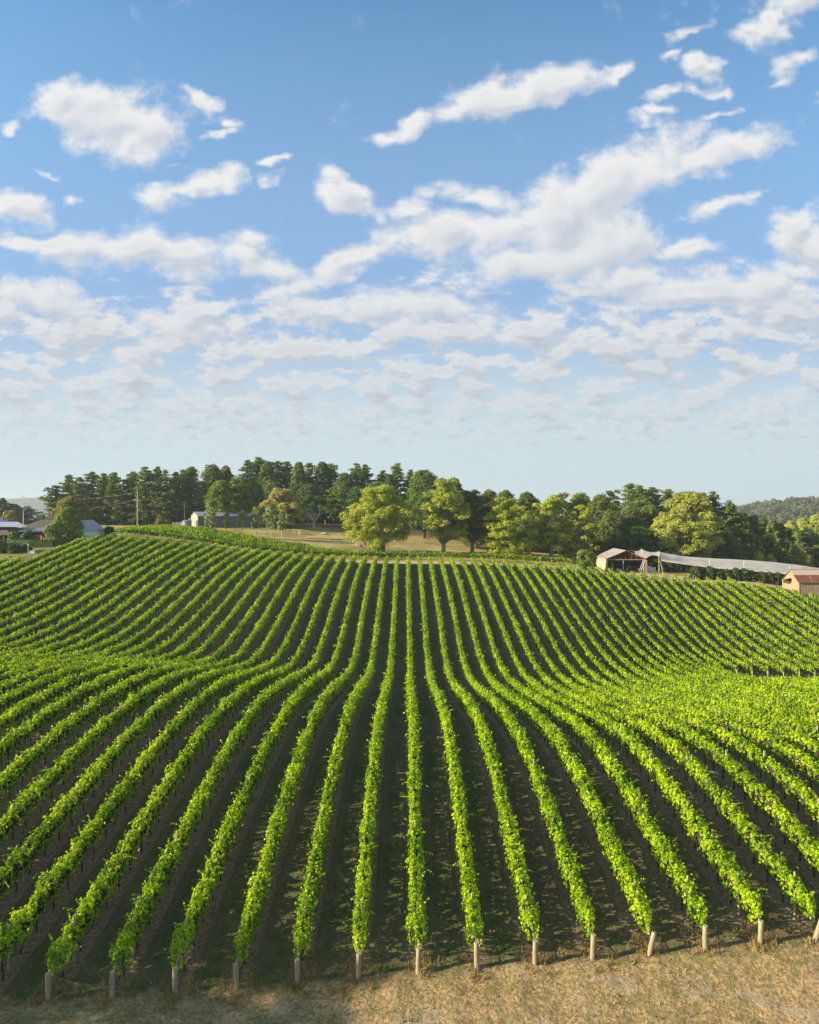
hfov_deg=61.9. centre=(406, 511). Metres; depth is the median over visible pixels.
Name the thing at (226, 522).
young gum tree
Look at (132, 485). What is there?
pine tree
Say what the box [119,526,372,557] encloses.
vine row
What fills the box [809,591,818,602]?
vine row
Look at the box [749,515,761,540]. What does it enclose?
tree
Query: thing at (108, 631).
vine row
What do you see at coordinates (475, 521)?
pine tree
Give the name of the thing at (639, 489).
pine tree
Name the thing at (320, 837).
vine row
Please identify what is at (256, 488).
cypress tree
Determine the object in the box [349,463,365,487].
pine tree
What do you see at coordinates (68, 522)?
tree
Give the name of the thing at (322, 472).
pine tree
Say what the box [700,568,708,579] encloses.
fruit tree
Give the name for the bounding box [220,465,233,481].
cypress tree
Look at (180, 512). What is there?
pine tree
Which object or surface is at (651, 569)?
metal panel
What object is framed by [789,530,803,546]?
tree
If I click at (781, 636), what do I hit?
vine row
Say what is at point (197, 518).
grey shed
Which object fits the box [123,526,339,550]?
vine row
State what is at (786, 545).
tree
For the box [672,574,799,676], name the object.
vine row
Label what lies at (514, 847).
vine row
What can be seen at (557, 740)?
vine row
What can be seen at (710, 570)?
fruit tree
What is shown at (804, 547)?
tree
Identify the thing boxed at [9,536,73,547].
hedge
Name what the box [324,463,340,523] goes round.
pine tree
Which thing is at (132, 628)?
vine row
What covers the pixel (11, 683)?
vine row
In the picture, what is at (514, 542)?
gum tree
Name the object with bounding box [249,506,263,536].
young gum tree
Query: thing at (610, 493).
tree
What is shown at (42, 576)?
vine row
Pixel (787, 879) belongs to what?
vine row
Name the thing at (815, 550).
tree
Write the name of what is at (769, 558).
bush
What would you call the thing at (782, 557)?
bush
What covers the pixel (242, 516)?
young gum tree
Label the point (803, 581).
rusty roofed shed
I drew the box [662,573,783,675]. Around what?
vine row
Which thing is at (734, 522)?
pine tree
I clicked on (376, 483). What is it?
pine tree
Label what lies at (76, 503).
tree
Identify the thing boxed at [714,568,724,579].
fruit tree
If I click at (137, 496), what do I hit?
power pole
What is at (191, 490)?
pine tree
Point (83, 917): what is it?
vine row
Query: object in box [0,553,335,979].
vine row
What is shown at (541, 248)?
sky
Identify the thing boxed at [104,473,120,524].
pine tree
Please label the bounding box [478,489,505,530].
tree
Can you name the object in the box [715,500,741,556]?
pine tree
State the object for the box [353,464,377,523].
pine tree
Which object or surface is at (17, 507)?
tree
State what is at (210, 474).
cypress tree
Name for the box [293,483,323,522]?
pine tree
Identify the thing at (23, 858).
vine row
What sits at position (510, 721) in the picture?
vine row
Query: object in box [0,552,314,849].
vine row
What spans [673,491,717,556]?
tree
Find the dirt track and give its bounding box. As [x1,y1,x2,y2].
[225,548,789,589]
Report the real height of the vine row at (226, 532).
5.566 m
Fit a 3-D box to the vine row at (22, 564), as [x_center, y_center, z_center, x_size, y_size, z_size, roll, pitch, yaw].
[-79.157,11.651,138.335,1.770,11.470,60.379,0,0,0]
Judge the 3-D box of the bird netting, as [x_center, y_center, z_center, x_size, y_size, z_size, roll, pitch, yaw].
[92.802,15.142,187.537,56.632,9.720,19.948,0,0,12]
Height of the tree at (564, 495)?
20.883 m
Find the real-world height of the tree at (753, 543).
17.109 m
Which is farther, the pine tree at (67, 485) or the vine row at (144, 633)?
the pine tree at (67, 485)
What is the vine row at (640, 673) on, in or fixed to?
on the ground at (274, 953)
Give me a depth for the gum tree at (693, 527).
207.46 m
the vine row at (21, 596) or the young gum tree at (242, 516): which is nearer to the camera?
the vine row at (21, 596)
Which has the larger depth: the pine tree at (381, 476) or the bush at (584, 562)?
the pine tree at (381, 476)
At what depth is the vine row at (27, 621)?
124.46 m
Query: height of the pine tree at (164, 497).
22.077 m
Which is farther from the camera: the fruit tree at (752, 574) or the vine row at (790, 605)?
the fruit tree at (752, 574)
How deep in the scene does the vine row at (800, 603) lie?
158.97 m
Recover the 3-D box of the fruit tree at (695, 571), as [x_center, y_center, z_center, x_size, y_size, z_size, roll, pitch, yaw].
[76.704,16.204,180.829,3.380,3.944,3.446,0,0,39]
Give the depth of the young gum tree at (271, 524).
214.59 m
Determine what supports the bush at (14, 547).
on the ground at (274, 953)
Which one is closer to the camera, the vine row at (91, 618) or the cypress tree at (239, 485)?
the vine row at (91, 618)
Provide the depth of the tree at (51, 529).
168.08 m
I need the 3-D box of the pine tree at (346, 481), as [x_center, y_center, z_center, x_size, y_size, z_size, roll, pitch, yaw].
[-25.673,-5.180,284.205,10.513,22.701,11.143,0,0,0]
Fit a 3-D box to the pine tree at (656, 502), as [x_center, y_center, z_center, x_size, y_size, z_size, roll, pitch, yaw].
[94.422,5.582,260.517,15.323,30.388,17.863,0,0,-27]
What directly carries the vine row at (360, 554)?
on the ground at (274, 953)
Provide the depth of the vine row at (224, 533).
194.07 m
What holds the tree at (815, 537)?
on the ground at (274, 953)
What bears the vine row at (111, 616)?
on the ground at (274, 953)
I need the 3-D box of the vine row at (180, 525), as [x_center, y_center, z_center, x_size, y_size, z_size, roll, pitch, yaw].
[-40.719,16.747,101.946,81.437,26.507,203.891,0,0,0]
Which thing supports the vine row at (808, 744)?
on the ground at (274, 953)
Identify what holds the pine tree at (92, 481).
on the ground at (274, 953)
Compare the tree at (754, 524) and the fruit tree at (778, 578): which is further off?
the tree at (754, 524)
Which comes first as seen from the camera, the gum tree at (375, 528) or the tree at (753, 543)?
the gum tree at (375, 528)
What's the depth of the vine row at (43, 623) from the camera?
121.41 m
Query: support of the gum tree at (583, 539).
on the ground at (274, 953)
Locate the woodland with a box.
[720,496,818,524]
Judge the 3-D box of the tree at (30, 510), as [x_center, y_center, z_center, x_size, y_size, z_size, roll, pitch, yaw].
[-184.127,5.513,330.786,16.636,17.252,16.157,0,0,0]
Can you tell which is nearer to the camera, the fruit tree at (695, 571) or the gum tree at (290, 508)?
the fruit tree at (695, 571)
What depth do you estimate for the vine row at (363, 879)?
42.18 m
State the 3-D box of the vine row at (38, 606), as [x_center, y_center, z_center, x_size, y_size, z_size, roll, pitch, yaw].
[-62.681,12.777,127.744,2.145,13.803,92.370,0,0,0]
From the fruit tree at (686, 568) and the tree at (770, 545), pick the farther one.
the tree at (770, 545)
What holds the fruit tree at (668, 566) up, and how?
on the ground at (274, 953)
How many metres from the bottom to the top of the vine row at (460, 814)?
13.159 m
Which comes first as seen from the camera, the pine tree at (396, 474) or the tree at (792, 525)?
the pine tree at (396, 474)
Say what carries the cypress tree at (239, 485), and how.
on the ground at (274, 953)
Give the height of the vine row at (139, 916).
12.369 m
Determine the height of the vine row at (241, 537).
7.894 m
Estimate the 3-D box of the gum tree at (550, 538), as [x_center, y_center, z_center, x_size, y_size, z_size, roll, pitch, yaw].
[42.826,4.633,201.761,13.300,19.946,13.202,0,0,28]
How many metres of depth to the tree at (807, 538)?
267.66 m
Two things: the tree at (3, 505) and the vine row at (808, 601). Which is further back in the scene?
the tree at (3, 505)
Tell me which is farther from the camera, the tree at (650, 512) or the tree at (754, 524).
the tree at (754, 524)
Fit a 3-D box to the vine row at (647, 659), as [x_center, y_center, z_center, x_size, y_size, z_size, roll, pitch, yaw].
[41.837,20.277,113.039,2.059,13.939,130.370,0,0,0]
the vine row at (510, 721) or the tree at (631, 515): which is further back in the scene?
the tree at (631, 515)
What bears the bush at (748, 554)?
on the ground at (274, 953)
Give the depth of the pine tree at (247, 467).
290.36 m
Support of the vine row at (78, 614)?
on the ground at (274, 953)
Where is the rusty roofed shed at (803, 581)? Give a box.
[781,569,818,595]
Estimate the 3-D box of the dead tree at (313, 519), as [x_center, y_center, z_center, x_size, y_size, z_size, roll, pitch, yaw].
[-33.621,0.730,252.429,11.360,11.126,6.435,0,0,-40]
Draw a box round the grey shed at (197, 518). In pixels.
[188,512,259,526]
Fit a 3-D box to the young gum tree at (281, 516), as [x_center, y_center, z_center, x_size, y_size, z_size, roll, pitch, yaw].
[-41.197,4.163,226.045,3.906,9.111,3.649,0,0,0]
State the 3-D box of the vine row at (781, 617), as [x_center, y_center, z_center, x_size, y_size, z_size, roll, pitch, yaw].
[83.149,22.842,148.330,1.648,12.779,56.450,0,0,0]
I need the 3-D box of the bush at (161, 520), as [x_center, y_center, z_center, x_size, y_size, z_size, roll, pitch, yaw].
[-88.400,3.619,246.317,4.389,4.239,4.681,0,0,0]
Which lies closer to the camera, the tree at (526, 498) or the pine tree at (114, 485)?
the tree at (526, 498)
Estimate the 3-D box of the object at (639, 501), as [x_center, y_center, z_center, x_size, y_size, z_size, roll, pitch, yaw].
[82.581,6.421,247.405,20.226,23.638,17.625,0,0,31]
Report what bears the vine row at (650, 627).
on the ground at (274, 953)
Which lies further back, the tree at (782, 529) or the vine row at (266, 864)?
the tree at (782, 529)
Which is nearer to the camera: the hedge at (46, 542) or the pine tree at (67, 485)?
the hedge at (46, 542)
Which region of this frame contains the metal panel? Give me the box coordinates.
[647,567,655,571]
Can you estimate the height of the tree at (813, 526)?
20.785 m
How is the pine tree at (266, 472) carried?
on the ground at (274, 953)
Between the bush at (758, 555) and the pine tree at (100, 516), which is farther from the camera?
the pine tree at (100, 516)
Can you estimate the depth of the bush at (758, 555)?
219.19 m
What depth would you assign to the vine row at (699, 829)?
44.95 m
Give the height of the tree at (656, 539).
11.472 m
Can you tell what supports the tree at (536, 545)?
on the ground at (274, 953)
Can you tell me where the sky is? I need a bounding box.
[0,0,818,515]
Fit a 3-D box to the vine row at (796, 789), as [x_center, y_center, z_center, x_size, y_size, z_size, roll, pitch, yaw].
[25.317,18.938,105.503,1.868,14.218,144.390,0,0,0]
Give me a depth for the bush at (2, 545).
157.73 m
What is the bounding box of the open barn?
[596,548,644,571]
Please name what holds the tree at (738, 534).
on the ground at (274, 953)
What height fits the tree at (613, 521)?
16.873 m
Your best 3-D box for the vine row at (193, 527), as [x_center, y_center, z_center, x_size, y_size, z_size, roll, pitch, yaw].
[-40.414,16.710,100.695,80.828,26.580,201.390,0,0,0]
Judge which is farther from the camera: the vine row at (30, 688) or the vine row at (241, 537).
the vine row at (241, 537)
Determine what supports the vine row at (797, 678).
on the ground at (274, 953)
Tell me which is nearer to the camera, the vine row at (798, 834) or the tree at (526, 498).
the vine row at (798, 834)
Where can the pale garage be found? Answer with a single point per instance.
(92, 528)
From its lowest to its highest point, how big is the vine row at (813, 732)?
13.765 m
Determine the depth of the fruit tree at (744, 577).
180.09 m
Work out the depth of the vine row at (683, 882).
44.99 m
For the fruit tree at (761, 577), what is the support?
on the ground at (274, 953)
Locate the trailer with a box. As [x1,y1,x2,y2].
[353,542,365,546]
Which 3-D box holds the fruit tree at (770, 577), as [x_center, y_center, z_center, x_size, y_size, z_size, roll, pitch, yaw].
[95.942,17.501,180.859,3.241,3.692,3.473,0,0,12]
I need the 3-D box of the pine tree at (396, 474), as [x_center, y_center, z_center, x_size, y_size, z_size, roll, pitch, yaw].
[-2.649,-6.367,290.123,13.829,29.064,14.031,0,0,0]
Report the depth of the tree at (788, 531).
274.69 m
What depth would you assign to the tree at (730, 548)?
220.58 m
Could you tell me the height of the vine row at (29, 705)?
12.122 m
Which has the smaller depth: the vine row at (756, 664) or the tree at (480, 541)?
the vine row at (756, 664)
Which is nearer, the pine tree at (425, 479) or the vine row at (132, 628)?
the vine row at (132, 628)
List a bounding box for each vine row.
[0,531,104,585]
[0,532,116,592]
[0,532,126,601]
[0,534,138,610]
[0,534,148,618]
[0,536,85,577]
[0,536,160,628]
[0,537,171,637]
[0,539,182,645]
[0,540,194,651]
[0,542,205,658]
[0,543,218,662]
[0,543,228,668]
[0,544,240,674]
[0,546,251,682]
[0,548,261,695]
[0,549,271,715]
[0,550,281,734]
[0,550,292,766]
[0,552,303,799]
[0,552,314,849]
[0,553,324,902]
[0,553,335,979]
[0,555,11,564]
[0,555,25,570]
[45,554,345,1000]
[108,555,356,998]
[114,527,575,566]
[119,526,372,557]
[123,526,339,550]
[125,525,308,547]
[127,525,279,541]
[129,524,252,535]
[130,524,227,533]
[136,524,210,528]
[167,555,367,992]
[232,555,377,991]
[292,555,388,984]
[343,556,400,979]
[400,556,433,974]
[415,556,493,970]
[428,555,539,964]
[438,556,595,960]
[449,556,656,955]
[460,556,707,950]
[470,557,767,945]
[481,557,818,942]
[492,558,818,877]
[502,558,818,831]
[513,560,818,787]
[524,560,818,761]
[534,561,818,742]
[544,562,818,729]
[556,563,818,717]
[566,563,818,712]
[577,565,818,704]
[587,566,818,696]
[597,567,818,689]
[607,568,818,685]
[619,570,720,668]
[630,571,737,672]
[641,570,752,674]
[651,572,768,676]
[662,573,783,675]
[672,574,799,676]
[683,575,815,675]
[695,577,818,671]
[706,576,818,660]
[716,577,818,653]
[727,577,818,645]
[745,581,818,635]
[756,581,818,627]
[772,675,818,682]
[775,586,818,618]
[791,589,818,610]
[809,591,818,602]
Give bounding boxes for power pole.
[20,494,26,524]
[134,491,140,525]
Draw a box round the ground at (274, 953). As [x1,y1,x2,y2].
[0,497,818,1023]
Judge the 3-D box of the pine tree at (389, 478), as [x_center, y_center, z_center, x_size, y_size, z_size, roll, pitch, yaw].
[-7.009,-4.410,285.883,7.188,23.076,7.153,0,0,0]
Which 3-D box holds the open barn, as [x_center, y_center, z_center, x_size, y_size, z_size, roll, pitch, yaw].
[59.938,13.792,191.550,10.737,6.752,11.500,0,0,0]
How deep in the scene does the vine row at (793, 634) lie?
150.63 m
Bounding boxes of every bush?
[0,540,4,553]
[4,542,23,553]
[6,531,18,542]
[19,530,37,541]
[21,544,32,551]
[103,526,115,536]
[154,516,165,525]
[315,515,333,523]
[373,543,385,556]
[576,549,594,569]
[744,550,753,559]
[751,550,763,560]
[764,554,776,561]
[777,552,790,563]
[788,548,807,565]
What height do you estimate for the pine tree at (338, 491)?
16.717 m
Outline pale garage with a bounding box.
[63,520,103,538]
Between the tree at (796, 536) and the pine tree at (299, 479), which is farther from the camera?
the pine tree at (299, 479)
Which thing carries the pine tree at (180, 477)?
on the ground at (274, 953)
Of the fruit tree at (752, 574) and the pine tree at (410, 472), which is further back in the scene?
the pine tree at (410, 472)
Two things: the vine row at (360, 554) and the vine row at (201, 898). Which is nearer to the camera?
the vine row at (201, 898)
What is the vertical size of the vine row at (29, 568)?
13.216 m
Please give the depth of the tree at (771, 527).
260.69 m
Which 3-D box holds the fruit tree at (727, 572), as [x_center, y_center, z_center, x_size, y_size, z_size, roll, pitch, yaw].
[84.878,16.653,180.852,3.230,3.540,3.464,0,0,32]
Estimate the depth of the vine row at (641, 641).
114.63 m
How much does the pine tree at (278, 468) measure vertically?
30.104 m
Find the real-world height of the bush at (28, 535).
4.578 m
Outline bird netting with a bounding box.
[633,548,818,573]
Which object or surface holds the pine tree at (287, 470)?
on the ground at (274, 953)
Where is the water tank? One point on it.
(186, 522)
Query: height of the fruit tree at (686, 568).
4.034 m
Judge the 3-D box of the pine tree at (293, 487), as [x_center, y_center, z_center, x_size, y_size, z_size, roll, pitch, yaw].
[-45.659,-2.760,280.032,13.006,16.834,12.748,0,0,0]
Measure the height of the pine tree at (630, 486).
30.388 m
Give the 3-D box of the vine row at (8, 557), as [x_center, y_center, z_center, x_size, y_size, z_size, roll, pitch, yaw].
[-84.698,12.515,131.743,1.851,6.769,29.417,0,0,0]
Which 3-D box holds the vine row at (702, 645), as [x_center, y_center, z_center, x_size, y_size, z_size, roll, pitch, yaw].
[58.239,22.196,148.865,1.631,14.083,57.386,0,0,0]
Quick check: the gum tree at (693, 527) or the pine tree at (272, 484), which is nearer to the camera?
the gum tree at (693, 527)
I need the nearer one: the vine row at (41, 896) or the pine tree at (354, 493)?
the vine row at (41, 896)
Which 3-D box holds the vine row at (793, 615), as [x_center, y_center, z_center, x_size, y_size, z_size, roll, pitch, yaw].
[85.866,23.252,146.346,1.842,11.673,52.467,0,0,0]
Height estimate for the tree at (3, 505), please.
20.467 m
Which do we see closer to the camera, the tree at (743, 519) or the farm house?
the farm house
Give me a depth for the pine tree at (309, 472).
289.85 m
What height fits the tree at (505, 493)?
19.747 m
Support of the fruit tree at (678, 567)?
on the ground at (274, 953)
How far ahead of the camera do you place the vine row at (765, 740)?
61.24 m
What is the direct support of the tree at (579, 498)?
on the ground at (274, 953)
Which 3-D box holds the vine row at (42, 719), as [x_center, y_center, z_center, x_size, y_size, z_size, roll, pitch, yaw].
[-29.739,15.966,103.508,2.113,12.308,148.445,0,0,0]
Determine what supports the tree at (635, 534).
on the ground at (274, 953)
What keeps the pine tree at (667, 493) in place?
on the ground at (274, 953)
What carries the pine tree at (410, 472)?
on the ground at (274, 953)
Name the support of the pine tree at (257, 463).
on the ground at (274, 953)
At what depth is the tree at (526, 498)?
243.79 m
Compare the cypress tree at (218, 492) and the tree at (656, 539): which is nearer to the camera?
the tree at (656, 539)
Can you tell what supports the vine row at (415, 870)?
on the ground at (274, 953)
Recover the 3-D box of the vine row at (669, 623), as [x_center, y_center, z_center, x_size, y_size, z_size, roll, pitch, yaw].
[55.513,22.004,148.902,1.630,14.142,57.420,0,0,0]
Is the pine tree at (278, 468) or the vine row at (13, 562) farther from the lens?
the pine tree at (278, 468)
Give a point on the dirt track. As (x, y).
(693, 580)
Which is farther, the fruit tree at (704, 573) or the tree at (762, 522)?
the tree at (762, 522)
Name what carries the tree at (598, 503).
on the ground at (274, 953)
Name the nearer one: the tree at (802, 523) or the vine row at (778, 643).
the vine row at (778, 643)
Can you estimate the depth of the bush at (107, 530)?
185.26 m
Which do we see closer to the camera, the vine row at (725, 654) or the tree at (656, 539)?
the vine row at (725, 654)
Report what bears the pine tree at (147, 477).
on the ground at (274, 953)
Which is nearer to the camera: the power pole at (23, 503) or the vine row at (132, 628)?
the vine row at (132, 628)
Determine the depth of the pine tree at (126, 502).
274.31 m
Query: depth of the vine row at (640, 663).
102.92 m
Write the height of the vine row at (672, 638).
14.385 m
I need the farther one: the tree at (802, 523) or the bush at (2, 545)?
the tree at (802, 523)
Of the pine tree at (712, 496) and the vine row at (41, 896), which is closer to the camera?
the vine row at (41, 896)
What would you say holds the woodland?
on the ground at (274, 953)
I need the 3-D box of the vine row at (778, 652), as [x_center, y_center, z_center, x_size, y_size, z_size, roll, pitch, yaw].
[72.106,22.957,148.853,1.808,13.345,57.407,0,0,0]
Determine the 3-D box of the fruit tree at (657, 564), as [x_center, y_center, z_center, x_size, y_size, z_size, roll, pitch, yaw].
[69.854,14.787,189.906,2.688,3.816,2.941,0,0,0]
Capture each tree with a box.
[0,498,15,515]
[0,504,30,524]
[0,510,22,523]
[19,506,44,524]
[33,485,66,519]
[42,523,60,545]
[43,474,82,518]
[50,496,93,519]
[53,506,85,539]
[71,477,93,512]
[83,471,100,521]
[86,473,115,524]
[103,472,129,524]
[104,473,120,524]
[114,471,143,524]
[115,477,133,524]
[132,466,158,524]
[143,466,162,524]
[144,469,183,524]
[167,472,187,524]
[170,469,205,523]
[174,466,206,520]
[197,463,224,511]
[203,500,216,528]
[204,480,236,511]
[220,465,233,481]
[222,511,231,529]
[223,476,256,512]
[233,460,258,508]
[236,510,246,528]
[241,476,265,511]
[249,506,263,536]
[250,457,264,520]
[258,461,277,521]
[258,487,302,525]
[261,480,296,519]
[263,506,278,537]
[271,461,290,487]
[276,511,287,536]
[281,461,292,488]
[283,485,304,522]
[289,462,306,522]
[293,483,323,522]
[304,462,324,522]
[304,500,329,527]
[306,484,351,523]
[312,461,334,523]
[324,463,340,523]
[333,472,354,514]
[339,484,416,548]
[341,485,367,521]
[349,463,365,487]
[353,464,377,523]
[355,481,400,517]
[373,470,386,485]
[383,474,396,494]
[387,463,409,520]
[400,469,413,527]
[403,469,446,537]
[416,477,471,552]
[446,477,463,526]
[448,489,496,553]
[457,504,499,548]
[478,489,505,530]
[481,497,538,556]
[497,489,515,531]
[513,509,551,551]
[515,491,540,514]
[528,494,574,557]
[547,492,577,536]
[547,516,594,554]
[561,504,601,560]
[569,492,594,525]
[586,493,615,554]
[592,510,630,554]
[606,489,621,533]
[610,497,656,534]
[611,506,650,549]
[616,483,638,512]
[618,525,658,563]
[624,485,658,525]
[636,504,658,528]
[640,531,673,563]
[643,487,669,527]
[648,491,726,562]
[652,558,661,569]
[660,489,673,562]
[663,562,674,571]
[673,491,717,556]
[673,563,682,571]
[683,564,691,572]
[688,566,701,579]
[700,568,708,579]
[706,566,715,578]
[707,491,723,530]
[709,529,748,559]
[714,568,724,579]
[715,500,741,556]
[721,509,739,523]
[722,568,732,580]
[731,526,746,549]
[731,567,740,580]
[736,512,751,534]
[739,568,751,581]
[744,533,766,560]
[745,570,757,581]
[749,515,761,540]
[755,571,767,582]
[758,517,767,537]
[761,533,779,561]
[764,519,781,556]
[765,571,774,583]
[773,572,783,584]
[775,538,796,562]
[777,522,787,538]
[784,521,798,531]
[785,528,791,538]
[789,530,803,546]
[793,542,814,566]
[796,518,808,533]
[802,532,813,548]
[807,514,818,534]
[810,544,818,567]
[811,533,818,546]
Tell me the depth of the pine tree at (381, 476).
291.40 m
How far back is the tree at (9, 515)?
315.87 m
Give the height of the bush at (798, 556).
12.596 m
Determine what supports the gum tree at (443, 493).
on the ground at (274, 953)
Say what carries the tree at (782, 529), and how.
on the ground at (274, 953)
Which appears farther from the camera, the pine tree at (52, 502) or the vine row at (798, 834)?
the pine tree at (52, 502)
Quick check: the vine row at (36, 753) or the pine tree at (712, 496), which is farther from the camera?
the pine tree at (712, 496)
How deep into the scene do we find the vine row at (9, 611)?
131.21 m
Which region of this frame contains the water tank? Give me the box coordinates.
[182,520,191,525]
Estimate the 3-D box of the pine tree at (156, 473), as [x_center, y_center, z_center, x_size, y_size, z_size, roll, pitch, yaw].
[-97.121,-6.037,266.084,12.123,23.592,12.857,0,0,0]
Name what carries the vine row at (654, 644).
on the ground at (274, 953)
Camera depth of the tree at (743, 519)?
260.69 m
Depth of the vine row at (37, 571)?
142.58 m
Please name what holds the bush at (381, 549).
on the ground at (274, 953)
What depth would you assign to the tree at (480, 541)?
223.91 m
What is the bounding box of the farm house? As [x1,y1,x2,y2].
[0,519,59,541]
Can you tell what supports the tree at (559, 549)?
on the ground at (274, 953)
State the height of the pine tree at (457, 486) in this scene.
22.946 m
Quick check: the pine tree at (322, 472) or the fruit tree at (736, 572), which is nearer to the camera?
the fruit tree at (736, 572)

